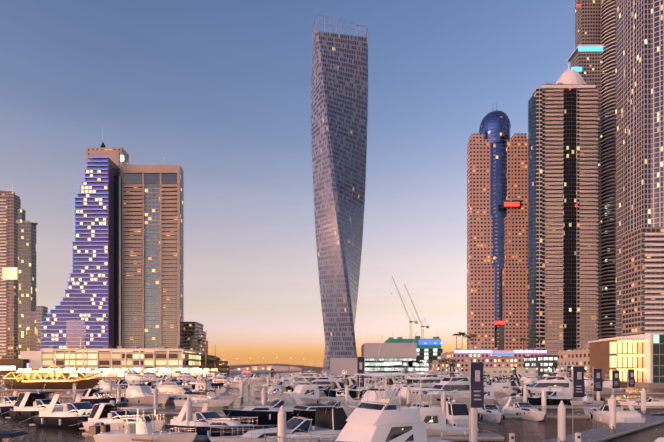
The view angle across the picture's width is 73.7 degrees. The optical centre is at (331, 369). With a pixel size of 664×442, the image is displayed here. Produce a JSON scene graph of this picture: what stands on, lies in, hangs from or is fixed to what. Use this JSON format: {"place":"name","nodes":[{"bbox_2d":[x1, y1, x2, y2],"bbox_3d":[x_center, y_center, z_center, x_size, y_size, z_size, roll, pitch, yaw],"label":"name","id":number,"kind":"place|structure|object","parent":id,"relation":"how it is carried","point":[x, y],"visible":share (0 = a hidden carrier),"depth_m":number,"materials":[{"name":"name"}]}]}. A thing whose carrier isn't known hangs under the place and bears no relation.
{"place":"outdoors","nodes":[
{"label":"outdoors","id":0,"kind":"place"},
{"bbox_2d":[0,191,47,358],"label":"towers","id":1,"kind":"structure","parent":0,"point":[22,315],"depth_m":469.21,"materials":[{"name":"brown concrete"}]},
{"bbox_2d":[0,0,574,368],"label":"sky","id":2,"kind":"structure","parent":0,"point":[219,91],"materials":[{"name":"blue"}]},
{"bbox_2d":[0,369,663,441],"bbox_3d":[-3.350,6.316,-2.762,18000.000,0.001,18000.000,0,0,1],"label":"water","id":3,"kind":"structure","parent":0,"point":[523,430],"depth_m":49.62,"materials":[{"name":"black liquid"}]},
{"bbox_2d":[0,378,17,414],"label":"yacht","id":4,"kind":"object","parent":3,"relation":"on","point":[7,404],"visible":0.33,"depth_m":60.70,"materials":[{"name":"white plastic"}]},
{"bbox_2d":[0,430,28,441],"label":"boat","id":5,"kind":"object","parent":3,"relation":"on","point":[9,433],"visible":1,"depth_m":26.11,"materials":[{"name":"blue"}]},
{"bbox_2d":[5,381,65,420],"bbox_3d":[-34.687,3.883,54.580,13.566,5.766,4.110,0,0,21],"label":"yacht","id":6,"kind":"object","parent":3,"relation":"on","point":[28,405],"visible":0.52,"depth_m":54.25,"materials":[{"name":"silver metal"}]},
{"bbox_2d":[4,365,104,388],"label":"dhow boat","id":7,"kind":"object","parent":3,"relation":"on","point":[32,383],"visible":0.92,"depth_m":135.63,"materials":[{"name":"brown wood"}]},
{"bbox_2d":[19,379,123,429],"bbox_3d":[-26.634,3.817,47.503,14.041,5.898,4.296,0,0,21],"label":"yacht","id":8,"kind":"object","parent":3,"relation":"on","point":[76,414],"visible":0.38,"depth_m":46.90,"materials":[{"name":"white plastic"}]},
{"bbox_2d":[81,384,123,403],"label":"yacht","id":9,"kind":"object","parent":3,"relation":"on","point":[94,395],"visible":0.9,"depth_m":80.12,"materials":[{"name":"white plastic"}]},
{"bbox_2d":[99,366,127,394],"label":"yacht","id":10,"kind":"object","parent":3,"relation":"on","point":[104,386],"visible":0.6,"depth_m":107.60,"materials":[{"name":"white plastic"}]},
{"bbox_2d":[71,384,166,431],"bbox_3d":[-20.823,4.148,44.445,11.664,5.235,3.366,0,0,23],"label":"yacht","id":11,"kind":"object","parent":3,"relation":"on","point":[115,417],"visible":0.65,"depth_m":44.05,"materials":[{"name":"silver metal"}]},
{"bbox_2d":[115,379,133,387],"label":"yacht","id":12,"kind":"object","parent":3,"relation":"on","point":[121,382],"visible":0.52,"depth_m":145.89,"materials":[{"name":"white plastic"}]},
{"bbox_2d":[125,369,154,383],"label":"yacht","id":13,"kind":"object","parent":3,"relation":"on","point":[129,377],"visible":0.48,"depth_m":191.21,"materials":[{"name":"silver metal"}]},
{"bbox_2d":[89,406,196,441],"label":"center console boat","id":14,"kind":"object","parent":3,"relation":"on","point":[141,430],"visible":1,"depth_m":36.43,"materials":[{"name":"white plastic"}]},
{"bbox_2d":[122,363,169,403],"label":"yacht","id":15,"kind":"object","parent":3,"relation":"on","point":[138,393],"visible":0.83,"depth_m":79.89,"materials":[{"name":"white plastic"}]},
{"bbox_2d":[142,377,155,392],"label":"yacht","id":16,"kind":"object","parent":3,"relation":"on","point":[151,385],"visible":0.25,"depth_m":108.22,"materials":[{"name":"silver metal"}]},
{"bbox_2d":[141,370,170,382],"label":"yacht","id":17,"kind":"object","parent":3,"relation":"on","point":[153,375],"visible":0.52,"depth_m":190.64,"materials":[{"name":"silver metal"}]},
{"bbox_2d":[160,374,182,383],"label":"yacht","id":18,"kind":"object","parent":3,"relation":"on","point":[171,378],"visible":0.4,"depth_m":192.34,"materials":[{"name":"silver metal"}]},
{"bbox_2d":[156,373,213,402],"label":"yacht","id":19,"kind":"object","parent":3,"relation":"on","point":[175,389],"visible":0.62,"depth_m":81.46,"materials":[{"name":"silver metal"}]},
{"bbox_2d":[182,379,191,387],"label":"yacht","id":20,"kind":"object","parent":3,"relation":"on","point":[188,386],"visible":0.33,"depth_m":147.17,"materials":[{"name":"silver metal"}]},
{"bbox_2d":[177,370,199,383],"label":"yacht","id":21,"kind":"object","parent":3,"relation":"on","point":[189,376],"visible":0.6,"depth_m":192.47,"materials":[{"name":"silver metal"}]},
{"bbox_2d":[174,340,233,406],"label":"sailboat","id":22,"kind":"object","parent":3,"relation":"on","point":[216,402],"visible":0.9,"depth_m":74.58,"materials":[{"name":"silver metal"}]},
{"bbox_2d":[195,373,212,381],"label":"yacht","id":23,"kind":"object","parent":3,"relation":"on","point":[201,375],"visible":0.38,"depth_m":191.91,"materials":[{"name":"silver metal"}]},
{"bbox_2d":[153,390,257,436],"bbox_3d":[-11.166,4.015,40.868,12.614,5.500,3.738,0,0,33],"label":"yacht","id":24,"kind":"object","parent":3,"relation":"on","point":[203,421],"visible":0.79,"depth_m":39.93,"materials":[{"name":"white plastic"}]},
{"bbox_2d":[187,379,224,387],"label":"yacht","id":25,"kind":"object","parent":3,"relation":"on","point":[193,383],"visible":0.52,"depth_m":145.53,"materials":[{"name":"silver metal"}]},
{"bbox_2d":[192,369,225,393],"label":"yacht","id":26,"kind":"object","parent":3,"relation":"on","point":[201,384],"visible":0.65,"depth_m":108.06,"materials":[{"name":"silver metal"}]},
{"bbox_2d":[194,348,236,401],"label":"sailboat","id":27,"kind":"object","parent":3,"relation":"on","point":[214,395],"visible":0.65,"depth_m":84.75,"materials":[{"name":"silver metal"}]},
{"bbox_2d":[212,371,233,380],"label":"yacht","id":28,"kind":"object","parent":3,"relation":"on","point":[226,377],"visible":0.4,"depth_m":193.16,"materials":[{"name":"silver metal"}]},
{"bbox_2d":[212,374,240,387],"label":"yacht","id":29,"kind":"object","parent":3,"relation":"on","point":[229,384],"visible":0.69,"depth_m":145.32,"materials":[{"name":"white plastic"}]},
{"bbox_2d":[221,373,234,379],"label":"yacht","id":30,"kind":"object","parent":3,"relation":"on","point":[229,377],"visible":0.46,"depth_m":237.76,"materials":[{"name":"white plastic"}]},
{"bbox_2d":[230,370,251,383],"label":"yacht","id":31,"kind":"object","parent":3,"relation":"on","point":[239,378],"visible":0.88,"depth_m":190.17,"materials":[{"name":"white plastic"}]},
{"bbox_2d":[241,370,257,377],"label":"party boat","id":32,"kind":"object","parent":3,"relation":"on","point":[243,374],"visible":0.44,"depth_m":326.46,"materials":[{"name":"silver metal"}]},
{"bbox_2d":[250,373,271,380],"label":"yacht","id":33,"kind":"object","parent":3,"relation":"on","point":[254,377],"visible":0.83,"depth_m":235.01,"materials":[{"name":"white plastic"}]},
{"bbox_2d":[222,383,306,422],"bbox_3d":[-7.061,3.889,53.869,13.517,5.752,4.091,0,0,-30],"label":"yacht","id":34,"kind":"object","parent":3,"relation":"on","point":[266,413],"visible":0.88,"depth_m":52.24,"materials":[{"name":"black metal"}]},
{"bbox_2d":[229,364,300,370],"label":"skyline","id":35,"kind":"structure","parent":3,"relation":"on","point":[280,368],"depth_m":1449.29},
{"bbox_2d":[251,391,279,404],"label":"yacht","id":36,"kind":"object","parent":3,"relation":"on","point":[256,401],"visible":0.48,"depth_m":76.99,"materials":[{"name":"white plastic"}]},
{"bbox_2d":[252,368,290,397],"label":"yacht","id":37,"kind":"object","parent":3,"relation":"on","point":[275,387],"visible":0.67,"depth_m":97.58,"materials":[{"name":"white plastic"}]},
{"bbox_2d":[253,381,295,391],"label":"yacht","id":38,"kind":"object","parent":3,"relation":"on","point":[265,387],"visible":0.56,"depth_m":121.67,"materials":[{"name":"white plastic"}]},
{"bbox_2d":[229,357,322,373],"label":"bridge","id":39,"kind":"structure","parent":3,"relation":"on","point":[306,368],"depth_m":637.77,"materials":[{"name":"concrete"}]},
{"bbox_2d":[208,390,347,441],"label":"yacht","id":40,"kind":"object","parent":3,"relation":"on","point":[330,419],"visible":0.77,"depth_m":32.86,"materials":[{"name":"white plastic"}]},
{"bbox_2d":[265,376,290,383],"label":"yacht","id":41,"kind":"object","parent":3,"relation":"on","point":[287,378],"visible":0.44,"depth_m":152.36,"materials":[{"name":"white plastic"}]},
{"bbox_2d":[278,374,299,380],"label":"yacht","id":42,"kind":"object","parent":3,"relation":"on","point":[294,375],"visible":0.25,"depth_m":186.97,"materials":[{"name":"white plastic"}]},
{"bbox_2d":[281,378,310,391],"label":"yacht","id":43,"kind":"object","parent":3,"relation":"on","point":[289,387],"visible":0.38,"depth_m":122.64,"materials":[{"name":"white plastic"}]},
{"bbox_2d":[278,370,315,384],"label":"yacht","id":44,"kind":"object","parent":3,"relation":"on","point":[296,380],"visible":0.4,"depth_m":152.00,"materials":[{"name":"white plastic"}]},
{"bbox_2d":[267,362,336,404],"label":"yacht","id":45,"kind":"object","parent":3,"relation":"on","point":[307,392],"visible":0.71,"depth_m":76.68,"materials":[{"name":"white plastic"}]},
{"bbox_2d":[291,373,331,388],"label":"yacht","id":46,"kind":"object","parent":3,"relation":"on","point":[322,381],"visible":0.31,"depth_m":122.64,"materials":[{"name":"silver metal"}]},
{"bbox_2d":[292,384,357,420],"bbox_3d":[-0.098,4.074,55.682,12.191,5.382,3.572,0,0,-35],"label":"yacht","id":47,"kind":"object","parent":3,"relation":"on","point":[309,414],"visible":0.21,"depth_m":53.62,"materials":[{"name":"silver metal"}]},
{"bbox_2d":[319,381,343,396],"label":"yacht","id":48,"kind":"object","parent":3,"relation":"on","point":[335,384],"visible":0.46,"depth_m":100.35,"materials":[{"name":"silver metal"}]},
{"bbox_2d":[0,381,663,441],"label":"docks","id":49,"kind":"object","parent":3,"relation":"on","point":[600,434],"visible":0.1,"depth_m":49.99,"materials":[{"name":"silver metal"}]},
{"bbox_2d":[270,357,634,441],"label":"banners","id":50,"kind":"object","parent":49,"relation":"on","point":[477,387],"visible":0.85,"depth_m":37.01,"materials":[{"name":"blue fabric"}]},
{"bbox_2d":[318,378,356,388],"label":"boat","id":51,"kind":"object","parent":3,"relation":"on","point":[347,381],"visible":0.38,"depth_m":122.17,"materials":[{"name":"silver metal"}]},
{"bbox_2d":[320,391,360,404],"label":"boat","id":52,"kind":"object","parent":3,"relation":"on","point":[325,402],"visible":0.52,"depth_m":75.53,"materials":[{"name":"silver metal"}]},
{"bbox_2d":[323,381,367,397],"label":"boat","id":53,"kind":"object","parent":3,"relation":"on","point":[331,393],"visible":0.46,"depth_m":97.55,"materials":[{"name":"silver metal"}]},
{"bbox_2d":[265,332,452,441],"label":"yacht","id":54,"kind":"object","parent":3,"relation":"on","point":[384,419],"visible":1,"depth_m":26.17,"materials":[{"name":"silver metal"}]},
{"bbox_2d":[73,373,645,441],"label":"mooring piles","id":55,"kind":"object","parent":3,"relation":"on","point":[561,411],"visible":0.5,"depth_m":40.86,"materials":[{"name":"white concrete"}]},
{"bbox_2d":[343,370,375,388],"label":"boat","id":56,"kind":"object","parent":3,"relation":"on","point":[372,379],"visible":0.21,"depth_m":124.22,"materials":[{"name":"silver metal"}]},
{"bbox_2d":[330,356,408,416],"bbox_3d":[5.848,2.497,56.041,14.902,8.538,5.079,0,0,-32],"label":"yacht","id":57,"kind":"object","parent":3,"relation":"on","point":[372,397],"visible":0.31,"depth_m":54.93,"materials":[{"name":"silver metal"}]},
{"bbox_2d":[349,380,389,397],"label":"boat","id":58,"kind":"object","parent":3,"relation":"on","point":[354,394],"visible":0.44,"depth_m":97.72,"materials":[{"name":"silver metal"}]},
{"bbox_2d":[363,377,397,388],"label":"boat","id":59,"kind":"object","parent":3,"relation":"on","point":[389,381],"visible":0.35,"depth_m":123.09,"materials":[{"name":"silver metal"}]},
{"bbox_2d":[387,368,405,394],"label":"boat","id":60,"kind":"object","parent":3,"relation":"on","point":[397,391],"visible":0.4,"depth_m":98.35,"materials":[{"name":"silver metal"}]},
{"bbox_2d":[388,379,414,387],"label":"boat","id":61,"kind":"object","parent":3,"relation":"on","point":[409,381],"visible":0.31,"depth_m":123.61,"materials":[{"name":"silver metal"}]},
{"bbox_2d":[396,384,421,404],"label":"boat","id":62,"kind":"object","parent":3,"relation":"on","point":[403,395],"visible":0.25,"depth_m":76.41,"materials":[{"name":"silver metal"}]},
{"bbox_2d":[398,366,419,384],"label":"boat","id":63,"kind":"object","parent":3,"relation":"on","point":[413,377],"visible":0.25,"depth_m":150.66,"materials":[{"name":"silver metal"}]},
{"bbox_2d":[402,370,441,387],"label":"yacht","id":64,"kind":"object","parent":3,"relation":"on","point":[427,379],"visible":0.38,"depth_m":122.18,"materials":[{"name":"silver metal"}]},
{"bbox_2d":[421,378,435,393],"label":"boat","id":65,"kind":"object","parent":3,"relation":"on","point":[425,391],"visible":0.08,"depth_m":97.92,"materials":[{"name":"silver metal"}]},
{"bbox_2d":[406,366,469,404],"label":"yacht","id":66,"kind":"object","parent":3,"relation":"on","point":[460,385],"visible":0.48,"depth_m":76.28,"materials":[{"name":"silver metal"}]},
{"bbox_2d":[426,373,467,391],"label":"yacht","id":67,"kind":"object","parent":3,"relation":"on","point":[454,376],"visible":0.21,"depth_m":99.74,"materials":[{"name":"silver metal"}]},
{"bbox_2d":[409,361,492,435],"bbox_3d":[8.246,3.014,40.160,12.614,7.503,4.097,0,0,-19],"label":"yacht","id":68,"kind":"object","parent":3,"relation":"on","point":[433,418],"visible":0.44,"depth_m":39.17,"materials":[{"name":"white plastic"}]},
{"bbox_2d":[433,385,479,425],"bbox_3d":[13.698,4.280,51.988,3.217,4.970,10.713,0,0,-9],"label":"cruiser boat","id":69,"kind":"object","parent":3,"relation":"on","point":[457,412],"visible":0.56,"depth_m":49.04,"materials":[{"name":"white plastic"}]},
{"bbox_2d":[452,363,497,404],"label":"yacht","id":70,"kind":"object","parent":3,"relation":"on","point":[488,392],"visible":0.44,"depth_m":76.64,"materials":[{"name":"white plastic"}]},
{"bbox_2d":[485,377,497,386],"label":"boat","id":71,"kind":"object","parent":3,"relation":"on","point":[488,382],"visible":0.21,"depth_m":122.81,"materials":[{"name":"white plastic"}]},
{"bbox_2d":[489,376,501,384],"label":"boat","id":72,"kind":"object","parent":3,"relation":"on","point":[493,381],"visible":0.15,"depth_m":150.66,"materials":[{"name":"white plastic"}]},
{"bbox_2d":[476,395,517,423],"bbox_3d":[19.787,4.280,55.103,3.217,4.970,10.713,0,0,6],"label":"cruiser boat","id":73,"kind":"object","parent":3,"relation":"on","point":[490,412],"visible":0.9,"depth_m":53.99,"materials":[{"name":"white plastic"}]},
{"bbox_2d":[492,365,511,397],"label":"boat","id":74,"kind":"object","parent":3,"relation":"on","point":[497,386],"visible":0.52,"depth_m":97.16,"materials":[{"name":"white plastic"}]},
{"bbox_2d":[491,383,531,404],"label":"boat","id":75,"kind":"object","parent":3,"relation":"on","point":[503,400],"visible":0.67,"depth_m":76.84,"materials":[{"name":"white plastic"}]},
{"bbox_2d":[509,380,520,388],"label":"boat","id":76,"kind":"object","parent":3,"relation":"on","point":[516,383],"visible":0.29,"depth_m":123.71,"materials":[{"name":"white plastic"}]},
{"bbox_2d":[519,375,530,382],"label":"boat","id":77,"kind":"object","parent":3,"relation":"on","point":[522,379],"visible":0.27,"depth_m":185.43,"materials":[{"name":"white plastic"}]},
{"bbox_2d":[519,374,537,386],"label":"boat","id":78,"kind":"object","parent":3,"relation":"on","point":[530,380],"visible":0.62,"depth_m":148.97,"materials":[{"name":"white plastic"}]},
{"bbox_2d":[502,384,557,421],"bbox_3d":[24.788,4.214,57.057,3.217,5.103,11.188,0,0,-4],"label":"cruiser boat","id":79,"kind":"object","parent":3,"relation":"on","point":[524,409],"visible":0.98,"depth_m":56.08,"materials":[{"name":"white plastic"}]},
{"bbox_2d":[502,369,585,397],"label":"motor yacht","id":80,"kind":"object","parent":3,"relation":"on","point":[545,382],"visible":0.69,"depth_m":92.45,"materials":[{"name":"white plastic"}]},
{"bbox_2d":[527,380,573,404],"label":"yacht","id":81,"kind":"object","parent":3,"relation":"on","point":[553,398],"visible":0.77,"depth_m":76.15,"materials":[{"name":"white plastic"}]},
{"bbox_2d":[573,365,595,391],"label":"boat","id":82,"kind":"object","parent":3,"relation":"on","point":[589,383],"visible":0.33,"depth_m":120.79,"materials":[{"name":"white plastic"}]},
{"bbox_2d":[570,390,604,404],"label":"boat","id":83,"kind":"object","parent":3,"relation":"on","point":[588,399],"visible":0.71,"depth_m":75.84,"materials":[{"name":"white plastic"}]},
{"bbox_2d":[600,367,626,391],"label":"boat","id":84,"kind":"object","parent":3,"relation":"on","point":[607,385],"visible":0.54,"depth_m":120.49,"materials":[{"name":"white plastic"}]},
{"bbox_2d":[573,388,658,423],"bbox_3d":[33.000,4.148,52.794,3.365,5.235,11.664,0,0,-1],"label":"cruiser boat","id":85,"kind":"object","parent":3,"relation":"on","point":[601,414],"visible":0.75,"depth_m":51.09,"materials":[{"name":"white plastic"}]},
{"bbox_2d":[619,397,663,405],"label":"cruiser boat","id":86,"kind":"object","parent":3,"relation":"on","point":[650,402],"visible":0.6,"depth_m":71.19,"materials":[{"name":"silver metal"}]},
{"bbox_2d":[654,437,663,441],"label":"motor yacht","id":87,"kind":"object","parent":3,"relation":"on","point":[660,439],"visible":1,"depth_m":20.61,"materials":[{"name":"white plastic"}]},
{"bbox_2d":[0,371,663,387],"bbox_3d":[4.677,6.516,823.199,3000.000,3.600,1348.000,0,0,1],"label":"waterfront promenade","id":88,"kind":"structure","parent":0,"point":[648,385],"depth_m":260.73,"materials":[{"name":"concrete"}]},
{"bbox_2d":[41,142,183,348],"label":"building","id":89,"kind":"structure","parent":88,"relation":"on","point":[125,285],"depth_m":397.27,"materials":[{"name":"beige glass"}]},
{"bbox_2d":[0,322,228,376],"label":"buildings","id":90,"kind":"structure","parent":88,"relation":"on","point":[116,361],"depth_m":290.56,"materials":[{"name":"beige glass"}]},
{"bbox_2d":[1,368,586,376],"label":"promenade lamps","id":91,"kind":"object","parent":88,"relation":"on","point":[156,371],"visible":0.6,"depth_m":267.19,"materials":[{"name":"yellow metal"}]},
{"bbox_2d":[89,331,542,373],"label":"palm trees","id":92,"kind":"object","parent":88,"relation":"on","point":[465,335],"visible":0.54,"depth_m":329.30,"materials":[{"name":"green plant"}]},
{"bbox_2d":[311,14,416,374],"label":"twisted skyscraper","id":93,"kind":"structure","parent":88,"relation":"on","point":[339,102],"depth_m":375.18,"materials":[{"name":"grey"}]},
{"bbox_2d":[365,359,428,373],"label":"building","id":94,"kind":"structure","parent":88,"relation":"on","point":[421,367],"depth_m":361.87,"materials":[{"name":"white"}]},
{"bbox_2d":[384,277,442,361],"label":"construction site","id":95,"kind":"object","parent":88,"relation":"on","point":[429,349],"visible":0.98,"depth_m":451.35,"materials":[{"name":"concrete"}]},
{"bbox_2d":[467,106,527,349],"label":"skyscraper","id":96,"kind":"structure","parent":88,"relation":"on","point":[497,236],"depth_m":410.01,"materials":[{"name":"stone"}]},
{"bbox_2d":[430,333,663,382],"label":"buildings","id":97,"kind":"structure","parent":88,"relation":"on","point":[642,355],"depth_m":203.46,"materials":[{"name":"beige glass"}]},
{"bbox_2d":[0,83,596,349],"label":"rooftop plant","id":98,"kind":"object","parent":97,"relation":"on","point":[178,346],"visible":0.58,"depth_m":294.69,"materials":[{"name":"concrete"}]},
{"bbox_2d":[528,64,597,354],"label":"tower","id":99,"kind":"structure","parent":88,"relation":"on","point":[562,203],"depth_m":377.27,"materials":[{"name":"beige glass"}]},
{"bbox_2d":[567,0,615,339],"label":"tall tower","id":100,"kind":"structure","parent":0,"point":[592,58],"depth_m":424.17,"materials":[{"name":"brown"}]},
{"bbox_2d":[616,0,663,336],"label":"tower","id":101,"kind":"structure","parent":0,"point":[639,166],"depth_m":301.15,"materials":[{"name":"beige glass"}]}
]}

